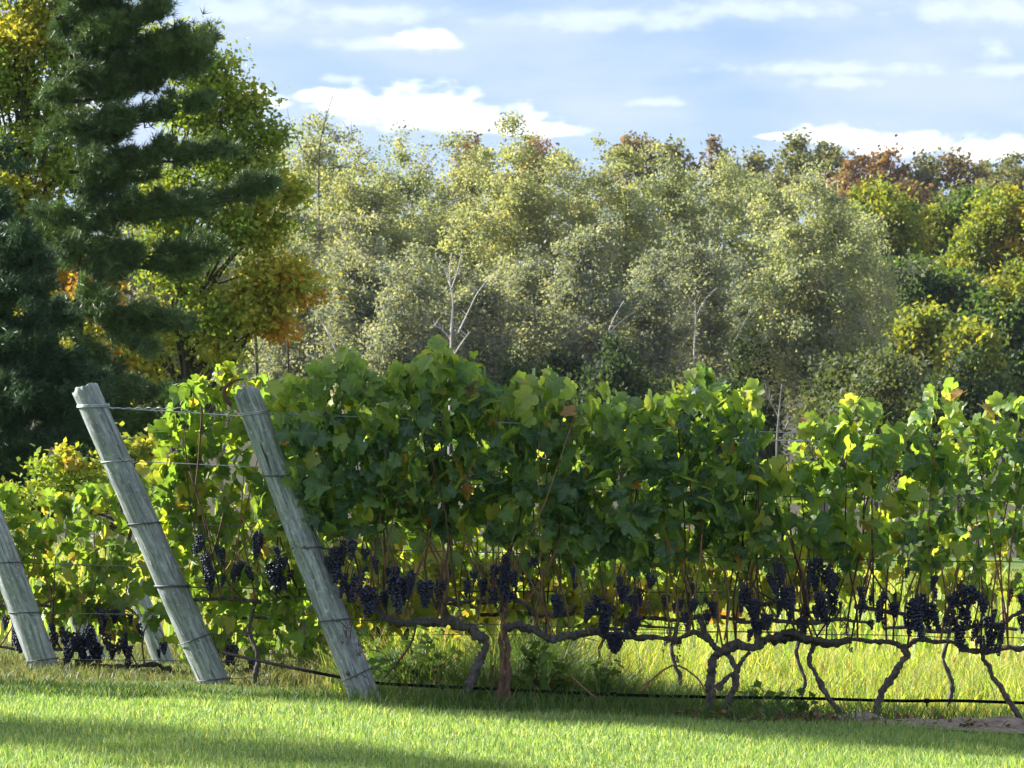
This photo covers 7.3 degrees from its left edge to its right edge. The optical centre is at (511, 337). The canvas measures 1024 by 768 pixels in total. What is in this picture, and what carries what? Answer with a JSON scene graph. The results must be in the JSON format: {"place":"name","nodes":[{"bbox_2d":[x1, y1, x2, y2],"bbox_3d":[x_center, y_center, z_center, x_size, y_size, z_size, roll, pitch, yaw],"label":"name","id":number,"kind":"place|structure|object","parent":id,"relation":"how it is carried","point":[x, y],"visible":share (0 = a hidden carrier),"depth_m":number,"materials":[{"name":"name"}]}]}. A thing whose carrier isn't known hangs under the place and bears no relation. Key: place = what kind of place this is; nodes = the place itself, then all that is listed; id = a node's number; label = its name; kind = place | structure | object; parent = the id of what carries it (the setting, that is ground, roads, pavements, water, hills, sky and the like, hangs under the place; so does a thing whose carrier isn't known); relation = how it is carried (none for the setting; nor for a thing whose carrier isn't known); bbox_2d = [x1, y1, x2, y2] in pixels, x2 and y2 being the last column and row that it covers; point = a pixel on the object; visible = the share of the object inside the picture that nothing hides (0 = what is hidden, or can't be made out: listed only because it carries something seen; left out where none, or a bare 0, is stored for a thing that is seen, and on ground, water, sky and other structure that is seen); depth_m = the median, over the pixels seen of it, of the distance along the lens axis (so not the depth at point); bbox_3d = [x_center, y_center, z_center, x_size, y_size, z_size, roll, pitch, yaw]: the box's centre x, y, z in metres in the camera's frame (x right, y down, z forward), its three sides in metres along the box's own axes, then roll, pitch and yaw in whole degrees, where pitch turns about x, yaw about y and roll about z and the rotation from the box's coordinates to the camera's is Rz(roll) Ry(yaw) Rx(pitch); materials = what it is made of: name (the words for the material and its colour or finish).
{"place":"outdoors","nodes":[
{"label":"outdoors","id":0,"kind":"place"},
{"bbox_2d":[0,583,1023,718],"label":"weedy grass","id":1,"kind":"structure","parent":0,"point":[858,674],"depth_m":44.08,"materials":[{"name":"plant"}]},
{"bbox_2d":[0,271,1023,767],"bbox_3d":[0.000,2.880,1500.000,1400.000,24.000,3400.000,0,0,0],"label":"ground","id":2,"kind":"structure","parent":0,"point":[794,507],"depth_m":39.86,"materials":[{"name":"plant"}]},
{"bbox_2d":[0,506,59,668],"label":"end post","id":3,"kind":"object","parent":2,"relation":"on","point":[29,628],"visible":0.72,"depth_m":44.13,"materials":[{"name":"wood"}]},
{"bbox_2d":[0,483,88,652],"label":"grape vine","id":4,"kind":"object","parent":2,"relation":"on","point":[17,645],"visible":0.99,"depth_m":44.43,"materials":[{"name":"brown plant"}]},
{"bbox_2d":[0,0,98,548],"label":"maple tree","id":5,"kind":"object","parent":2,"relation":"on","point":[22,43],"visible":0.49,"depth_m":121.71,"materials":[{"name":"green plant"}]},
{"bbox_2d":[0,127,126,520],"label":"pine tree","id":6,"kind":"object","parent":2,"relation":"on","point":[39,367],"visible":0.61,"depth_m":87.42,"materials":[{"name":"green plant"}]},
{"bbox_2d":[0,462,173,672],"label":"grape vine","id":7,"kind":"object","parent":2,"relation":"on","point":[65,507],"visible":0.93,"depth_m":44.59,"materials":[{"name":"green plant"}]},
{"bbox_2d":[0,421,180,543],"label":"yellow shrub","id":8,"kind":"object","parent":2,"relation":"on","point":[63,477],"visible":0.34,"depth_m":74.88,"materials":[{"name":"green plant"}]},
{"bbox_2d":[54,192,179,550],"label":"poplar tree","id":9,"kind":"object","parent":2,"relation":"on","point":[136,294],"visible":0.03,"depth_m":348.97,"materials":[{"name":"green plant"}]},
{"bbox_2d":[127,579,174,663],"bbox_3d":[-2.050,1.791,46.400,0.397,0.822,0.125,0,0,0],"label":"end post","id":10,"kind":"object","parent":2,"relation":"on","point":[151,641],"visible":0.29,"depth_m":46.35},
{"bbox_2d":[72,383,230,683],"bbox_3d":[-1.861,1.175,42.394,0.940,1.878,0.182,0,0,0],"label":"end post","id":11,"kind":"object","parent":2,"relation":"on","point":[188,624],"visible":0.86,"depth_m":42.33,"materials":[{"name":"wood"}]},
{"bbox_2d":[77,404,819,441],"bbox_3d":[-0.306,0.449,42.400,4.004,0.202,0.162,0,0,0],"label":"trellis wire","id":12,"kind":"object","parent":11,"relation":"attached to","point":[97,405],"visible":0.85,"depth_m":42.37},
{"bbox_2d":[23,0,288,549],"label":"pine tree","id":13,"kind":"object","parent":2,"relation":"on","point":[107,70],"visible":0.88,"depth_m":99.60,"materials":[{"name":"green plant"}]},
{"bbox_2d":[109,182,246,529],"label":"poplar tree","id":14,"kind":"object","parent":2,"relation":"on","point":[145,282],"visible":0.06,"depth_m":349.12,"materials":[{"name":"green plant"}]},
{"bbox_2d":[58,16,343,534],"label":"maple tree","id":15,"kind":"object","parent":2,"relation":"on","point":[255,303],"visible":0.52,"depth_m":117.81,"materials":[{"name":"green plant"}]},
{"bbox_2d":[154,166,254,497],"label":"poplar tree","id":16,"kind":"object","parent":2,"relation":"on","point":[231,265],"visible":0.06,"depth_m":349.28,"materials":[{"name":"green plant"}]},
{"bbox_2d":[144,360,338,682],"bbox_3d":[-1.426,0.991,42.436,1.068,1.743,0.626,0,0,0],"label":"grape vine","id":17,"kind":"object","parent":2,"relation":"on","point":[194,492],"visible":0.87,"depth_m":42.52,"materials":[{"name":"green plant"}]},
{"bbox_2d":[128,460,387,673],"bbox_3d":[-1.400,1.302,44.562,1.502,1.247,0.511,0,0,0],"label":"grape vine","id":18,"kind":"object","parent":2,"relation":"on","point":[262,627],"visible":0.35,"depth_m":44.53,"materials":[{"name":"green plant"}]},
{"bbox_2d":[231,146,319,546],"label":"poplar tree","id":19,"kind":"object","parent":2,"relation":"on","point":[250,372],"visible":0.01,"depth_m":345.08,"materials":[{"name":"green plant"}]},
{"bbox_2d":[222,378,379,704],"bbox_3d":[-1.004,1.143,39.985,0.884,1.886,0.195,0,0,0],"label":"end post","id":20,"kind":"object","parent":2,"relation":"on","point":[328,603],"visible":0.85,"depth_m":39.94,"materials":[{"name":"wood"}]},
{"bbox_2d":[239,409,1023,439],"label":"trellis wire","id":21,"kind":"object","parent":20,"relation":"attached to","point":[254,412],"visible":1,"depth_m":39.98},
{"bbox_2d":[290,546,1023,562],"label":"trellis wire","id":22,"kind":"object","parent":20,"relation":"attached to","point":[650,556],"visible":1,"depth_m":39.98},
{"bbox_2d":[317,617,1023,638],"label":"trellis wire","id":23,"kind":"object","parent":20,"relation":"attached to","point":[623,628],"visible":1,"depth_m":39.98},
{"bbox_2d":[246,199,362,412],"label":"poplar tree","id":24,"kind":"object","parent":2,"relation":"on","point":[278,361],"visible":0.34,"depth_m":294.43,"materials":[{"name":"green plant"}]},
{"bbox_2d":[237,109,392,454],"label":"poplar tree","id":25,"kind":"object","parent":2,"relation":"on","point":[313,146],"visible":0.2,"depth_m":329.79,"materials":[{"name":"green plant"}]},
{"bbox_2d":[288,95,377,357],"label":"bare tree","id":26,"kind":"object","parent":2,"relation":"on","point":[332,163],"visible":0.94,"depth_m":300.19,"materials":[{"name":"white plant"}]},
{"bbox_2d":[296,206,400,469],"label":"poplar tree","id":27,"kind":"object","parent":2,"relation":"on","point":[359,266],"visible":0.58,"depth_m":289.49,"materials":[{"name":"green plant"}]},
{"bbox_2d":[291,136,438,463],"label":"poplar tree","id":28,"kind":"object","parent":2,"relation":"on","point":[358,202],"visible":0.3,"depth_m":319.53,"materials":[{"name":"green plant"}]},
{"bbox_2d":[263,334,499,701],"bbox_3d":[-0.658,0.924,39.991,1.212,1.887,0.520,0,0,0],"label":"grape vine","id":29,"kind":"object","parent":2,"relation":"on","point":[384,443],"visible":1,"depth_m":39.90,"materials":[{"name":"green plant"}]},
{"bbox_2d":[293,531,489,668],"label":"grape vine","id":30,"kind":"object","parent":2,"relation":"on","point":[310,644],"visible":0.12,"depth_m":44.52,"materials":[{"name":"green plant"}]},
{"bbox_2d":[320,406,479,647],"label":"grape vine","id":31,"kind":"object","parent":2,"relation":"on","point":[416,541],"visible":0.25,"depth_m":42.32,"materials":[{"name":"green plant"}]},
{"bbox_2d":[358,341,451,485],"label":"forest bush","id":32,"kind":"object","parent":2,"relation":"on","point":[404,404],"visible":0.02,"depth_m":283.32,"materials":[{"name":"green plant"}]},
{"bbox_2d":[348,238,471,413],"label":"poplar tree","id":33,"kind":"object","parent":2,"relation":"on","point":[398,326],"visible":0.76,"depth_m":284.42,"materials":[{"name":"green plant"}]},
{"bbox_2d":[357,633,480,689],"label":"leafy weed","id":34,"kind":"object","parent":2,"relation":"on","point":[373,661],"visible":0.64,"depth_m":40.53,"materials":[{"name":"plant"}]},
{"bbox_2d":[362,116,479,546],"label":"poplar tree","id":35,"kind":"object","parent":2,"relation":"on","point":[419,181],"visible":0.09,"depth_m":334.52,"materials":[{"name":"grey plant"}]},
{"bbox_2d":[396,126,520,544],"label":"poplar tree","id":36,"kind":"object","parent":2,"relation":"on","point":[439,192],"visible":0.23,"depth_m":329.53,"materials":[{"name":"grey plant"}]},
{"bbox_2d":[433,246,492,455],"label":"bare tree","id":37,"kind":"object","parent":2,"relation":"on","point":[449,282],"visible":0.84,"depth_m":281.46,"materials":[{"name":"white plant"}]},
{"bbox_2d":[451,129,499,215],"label":"oak tree","id":38,"kind":"object","parent":2,"relation":"on","point":[475,141],"visible":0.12,"depth_m":899.65,"materials":[{"name":"green plant"}]},
{"bbox_2d":[421,251,537,409],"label":"poplar tree","id":39,"kind":"object","parent":2,"relation":"on","point":[484,317],"visible":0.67,"depth_m":289.39,"materials":[{"name":"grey plant"}]},
{"bbox_2d":[429,110,594,551],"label":"poplar tree","id":40,"kind":"object","parent":2,"relation":"on","point":[506,221],"visible":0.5,"depth_m":324.50,"materials":[{"name":"green plant"}]},
{"bbox_2d":[0,683,1023,767],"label":"lawn grass","id":41,"kind":"structure","parent":2,"relation":"on","point":[810,754],"depth_m":36.90,"materials":[{"name":"plant"}]},
{"bbox_2d":[0,671,1023,730],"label":"edge grass","id":42,"kind":"structure","parent":2,"relation":"on","point":[615,705],"depth_m":39.86,"materials":[{"name":"plant"}]},
{"bbox_2d":[476,339,570,549],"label":"forest bush","id":43,"kind":"object","parent":2,"relation":"on","point":[507,373],"visible":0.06,"depth_m":283.84,"materials":[{"name":"green plant"}]},
{"bbox_2d":[485,236,580,379],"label":"poplar tree","id":44,"kind":"object","parent":2,"relation":"on","point":[523,280],"visible":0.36,"depth_m":294.42,"materials":[{"name":"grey plant"}]},
{"bbox_2d":[509,133,559,237],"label":"oak tree","id":45,"kind":"object","parent":2,"relation":"on","point":[539,145],"visible":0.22,"depth_m":899.22,"materials":[{"name":"green plant"}]},
{"bbox_2d":[511,630,571,702],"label":"leafy weed","id":46,"kind":"object","parent":2,"relation":"on","point":[529,671],"visible":0.91,"depth_m":40.23,"materials":[{"name":"plant"}]},
{"bbox_2d":[463,412,654,641],"bbox_3d":[0.248,1.152,42.407,1.026,1.572,0.471,0,0,0],"label":"grape vine","id":47,"kind":"object","parent":2,"relation":"on","point":[573,599],"visible":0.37,"depth_m":42.34,"materials":[{"name":"green plant"}]},
{"bbox_2d":[441,350,681,713],"bbox_3d":[0.245,0.987,40.011,1.212,1.850,0.480,0,0,0],"label":"grape vine","id":48,"kind":"object","parent":2,"relation":"on","point":[559,495],"visible":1,"depth_m":39.92,"materials":[{"name":"green plant"}]},
{"bbox_2d":[533,338,592,461],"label":"forest bush","id":49,"kind":"object","parent":2,"relation":"on","point":[556,359],"visible":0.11,"depth_m":287.70,"materials":[{"name":"green plant"}]},
{"bbox_2d":[546,656,582,705],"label":"leafy weed","id":50,"kind":"object","parent":2,"relation":"on","point":[559,682],"visible":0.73,"depth_m":40.29,"materials":[{"name":"plant"}]},
{"bbox_2d":[485,146,648,328],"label":"poplar tree","id":51,"kind":"object","parent":2,"relation":"on","point":[568,161],"visible":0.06,"depth_m":329.59,"materials":[{"name":"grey plant"}]},
{"bbox_2d":[515,199,649,390],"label":"poplar tree","id":52,"kind":"object","parent":2,"relation":"on","point":[578,263],"visible":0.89,"depth_m":289.41,"materials":[{"name":"green plant"}]},
{"bbox_2d":[486,529,710,662],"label":"grape vine","id":53,"kind":"object","parent":2,"relation":"on","point":[564,621],"visible":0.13,"depth_m":44.51,"materials":[{"name":"green plant"}]},
{"bbox_2d":[583,659,624,700],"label":"leafy weed","id":54,"kind":"object","parent":2,"relation":"on","point":[613,672],"visible":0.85,"depth_m":40.38,"materials":[{"name":"plant"}]},
{"bbox_2d":[562,327,670,486],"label":"forest bush","id":55,"kind":"object","parent":2,"relation":"on","point":[617,374],"visible":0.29,"depth_m":279.61,"materials":[{"name":"green plant"}]},
{"bbox_2d":[218,650,1023,706],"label":"drip hose","id":56,"kind":"object","parent":2,"relation":"on","point":[926,700],"visible":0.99,"depth_m":40.06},
{"bbox_2d":[549,132,715,475],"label":"poplar tree","id":57,"kind":"object","parent":2,"relation":"on","point":[638,214],"visible":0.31,"depth_m":324.16,"materials":[{"name":"green plant"}]},
{"bbox_2d":[597,130,670,233],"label":"oak tree","id":58,"kind":"object","parent":2,"relation":"on","point":[627,137],"visible":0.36,"depth_m":879.18,"materials":[{"name":"green plant"}]},
{"bbox_2d":[607,246,701,479],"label":"poplar tree","id":59,"kind":"object","parent":2,"relation":"on","point":[658,358],"visible":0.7,"depth_m":291.48,"materials":[{"name":"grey plant"}]},
{"bbox_2d":[646,133,696,202],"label":"oak tree","id":60,"kind":"object","parent":2,"relation":"on","point":[687,158],"visible":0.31,"depth_m":899.39,"materials":[{"name":"green plant"}]},
{"bbox_2d":[600,407,745,686],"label":"grape vine","id":61,"kind":"object","parent":2,"relation":"on","point":[659,604],"visible":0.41,"depth_m":42.36,"materials":[{"name":"green plant"}]},
{"bbox_2d":[644,359,709,490],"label":"forest bush","id":62,"kind":"object","parent":2,"relation":"on","point":[666,385],"visible":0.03,"depth_m":282.88,"materials":[{"name":"green plant"}]},
{"bbox_2d":[603,147,753,505],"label":"poplar tree","id":63,"kind":"object","parent":2,"relation":"on","point":[680,205],"visible":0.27,"depth_m":329.56,"materials":[{"name":"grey plant"}]},
{"bbox_2d":[646,213,752,526],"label":"poplar tree","id":64,"kind":"object","parent":2,"relation":"on","point":[708,337],"visible":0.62,"depth_m":299.62,"materials":[{"name":"green plant"}]},
{"bbox_2d":[598,361,832,715],"bbox_3d":[1.017,1.042,39.994,1.174,1.851,0.477,0,0,0],"label":"grape vine","id":65,"kind":"object","parent":2,"relation":"on","point":[734,523],"visible":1,"depth_m":39.89,"materials":[{"name":"green plant"}]},
{"bbox_2d":[691,133,743,253],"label":"oak tree","id":66,"kind":"object","parent":2,"relation":"on","point":[714,146],"visible":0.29,"depth_m":899.60,"materials":[{"name":"green plant"}]},
{"bbox_2d":[678,148,790,381],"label":"poplar tree","id":67,"kind":"object","parent":2,"relation":"on","point":[733,206],"visible":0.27,"depth_m":334.56,"materials":[{"name":"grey plant"}]},
{"bbox_2d":[697,370,775,469],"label":"forest bush","id":68,"kind":"object","parent":2,"relation":"on","point":[727,381],"visible":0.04,"depth_m":283.62,"materials":[{"name":"green plant"}]},
{"bbox_2d":[709,247,773,379],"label":"poplar tree","id":69,"kind":"object","parent":2,"relation":"on","point":[735,299],"visible":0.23,"depth_m":309.92,"materials":[{"name":"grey plant"}]},
{"bbox_2d":[727,145,781,212],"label":"oak tree","id":70,"kind":"object","parent":2,"relation":"on","point":[756,161],"visible":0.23,"depth_m":899.15,"materials":[{"name":"green plant"}]},
{"bbox_2d":[715,293,797,463],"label":"poplar tree","id":71,"kind":"object","parent":2,"relation":"on","point":[745,362],"visible":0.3,"depth_m":301.60,"materials":[{"name":"green plant"}]},
{"bbox_2d":[713,163,815,555],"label":"poplar tree","id":72,"kind":"object","parent":2,"relation":"on","point":[777,195],"visible":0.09,"depth_m":344.53,"materials":[{"name":"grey plant"}]},
{"bbox_2d":[717,165,817,246],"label":"oak tree","id":73,"kind":"object","parent":2,"relation":"on","point":[780,179],"visible":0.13,"depth_m":758.43,"materials":[{"name":"green plant"}]},
{"bbox_2d":[765,127,823,222],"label":"oak tree","id":74,"kind":"object","parent":2,"relation":"on","point":[791,161],"visible":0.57,"depth_m":879.03,"materials":[{"name":"green plant"}]},
{"bbox_2d":[719,428,882,696],"bbox_3d":[1.519,1.223,42.385,0.943,1.498,0.492,0,0,0],"label":"grape vine","id":75,"kind":"object","parent":2,"relation":"on","point":[844,592],"visible":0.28,"depth_m":42.38,"materials":[{"name":"green plant"}]},
{"bbox_2d":[742,392,875,713],"bbox_3d":[1.439,1.093,40.035,0.806,1.643,0.447,0,0,0],"label":"grape vine","id":76,"kind":"object","parent":2,"relation":"on","point":[836,436],"visible":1,"depth_m":39.95,"materials":[{"name":"green plant"}]},
{"bbox_2d":[722,158,912,511],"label":"poplar tree","id":77,"kind":"object","parent":2,"relation":"on","point":[808,280],"visible":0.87,"depth_m":299.00,"materials":[{"name":"green plant"}]},
{"bbox_2d":[771,341,874,535],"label":"forest bush","id":78,"kind":"object","parent":2,"relation":"on","point":[836,371],"visible":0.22,"depth_m":275.48,"materials":[{"name":"green plant"}]},
{"bbox_2d":[807,140,862,268],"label":"oak tree","id":79,"kind":"object","parent":2,"relation":"on","point":[829,155],"visible":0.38,"depth_m":899.22,"materials":[{"name":"green plant"}]},
{"bbox_2d":[825,147,888,196],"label":"oak tree","id":80,"kind":"object","parent":2,"relation":"on","point":[848,168],"visible":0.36,"depth_m":859.24,"materials":[{"name":"green plant"}]},
{"bbox_2d":[809,202,933,557],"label":"poplar tree","id":81,"kind":"object","parent":2,"relation":"on","point":[872,226],"visible":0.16,"depth_m":349.29,"materials":[{"name":"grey plant"}]},
{"bbox_2d":[817,333,939,557],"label":"forest bush","id":82,"kind":"object","parent":2,"relation":"on","point":[884,385],"visible":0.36,"depth_m":269.34,"materials":[{"name":"green plant"}]},
{"bbox_2d":[851,134,914,199],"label":"oak tree","id":83,"kind":"object","parent":2,"relation":"on","point":[881,160],"visible":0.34,"depth_m":878.87,"materials":[{"name":"green plant"}]},
{"bbox_2d":[834,170,944,557],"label":"maple tree","id":84,"kind":"object","parent":2,"relation":"on","point":[908,233],"visible":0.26,"depth_m":418.79,"materials":[{"name":"green plant"}]},
{"bbox_2d":[845,377,969,715],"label":"grape vine","id":85,"kind":"object","parent":2,"relation":"on","point":[889,445],"visible":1,"depth_m":39.94,"materials":[{"name":"green plant"}]},
{"bbox_2d":[878,176,943,218],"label":"oak tree","id":86,"kind":"object","parent":2,"relation":"on","point":[920,196],"visible":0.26,"depth_m":779.21,"materials":[{"name":"green plant"}]},
{"bbox_2d":[813,711,1023,733],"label":"soil strip","id":87,"kind":"object","parent":2,"relation":"on","point":[997,722],"visible":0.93,"depth_m":39.64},
{"bbox_2d":[651,704,1022,728],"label":"leaf litter","id":88,"kind":"object","parent":87,"relation":"on","point":[818,717],"visible":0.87,"depth_m":39.67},
{"bbox_2d":[945,391,1023,719],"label":"grape vine","id":89,"kind":"object","parent":87,"relation":"on","point":[985,428],"visible":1,"depth_m":39.96,"materials":[{"name":"green plant"}]},
{"bbox_2d":[893,146,949,194],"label":"oak tree","id":90,"kind":"object","parent":2,"relation":"on","point":[925,172],"visible":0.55,"depth_m":878.69,"materials":[{"name":"green plant"}]},
{"bbox_2d":[880,295,967,509],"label":"maple tree","id":91,"kind":"object","parent":2,"relation":"on","point":[922,327],"visible":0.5,"depth_m":329.08,"materials":[{"name":"green plant"}]},
{"bbox_2d":[866,242,1001,528],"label":"maple tree","id":92,"kind":"object","parent":2,"relation":"on","point":[944,290],"visible":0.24,"depth_m":369.22,"materials":[{"name":"green plant"}]},
{"bbox_2d":[874,420,1023,710],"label":"grape vine","id":93,"kind":"object","parent":2,"relation":"on","point":[1016,587],"visible":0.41,"depth_m":42.37,"materials":[{"name":"green plant"}]},
{"bbox_2d":[892,340,1008,528],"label":"forest bush","id":94,"kind":"object","parent":2,"relation":"on","point":[973,394],"visible":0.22,"depth_m":264.60,"materials":[{"name":"green plant"}]},
{"bbox_2d":[902,184,1001,549],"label":"maple tree","id":95,"kind":"object","parent":2,"relation":"on","point":[947,214],"visible":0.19,"depth_m":428.94,"materials":[{"name":"green plant"}]},
{"bbox_2d":[925,138,989,196],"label":"oak tree","id":96,"kind":"object","parent":2,"relation":"on","point":[955,166],"visible":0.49,"depth_m":878.89,"materials":[{"name":"green plant"}]},
{"bbox_2d":[924,181,1023,557],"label":"maple tree","id":97,"kind":"object","parent":2,"relation":"on","point":[991,233],"visible":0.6,"depth_m":409.13,"materials":[{"name":"green plant"}]},
{"bbox_2d":[927,309,1023,552],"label":"maple tree","id":98,"kind":"object","parent":2,"relation":"on","point":[986,338],"visible":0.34,"depth_m":324.39,"materials":[{"name":"green plant"}]},
{"bbox_2d":[955,249,1023,557],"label":"maple tree","id":99,"kind":"object","parent":2,"relation":"on","point":[1006,301],"visible":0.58,"depth_m":359.24,"materials":[{"name":"green plant"}]},
{"bbox_2d":[977,150,1023,200],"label":"oak tree","id":100,"kind":"object","parent":2,"relation":"on","point":[1015,176],"visible":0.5,"depth_m":859.43,"materials":[{"name":"green plant"}]},
{"bbox_2d":[0,534,1023,669],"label":"field grass","id":101,"kind":"structure","parent":0,"point":[863,628],"depth_m":55.85,"materials":[{"name":"plant"}]},
{"bbox_2d":[0,0,1023,265],"label":"sky","id":102,"kind":"structure","parent":0,"point":[931,74],"materials":[{"name":"blue"}]},
{"bbox_2d":[292,605,803,713],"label":"rank grass","id":103,"kind":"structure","parent":0,"point":[459,671],"depth_m":40.62,"materials":[{"name":"plant"}]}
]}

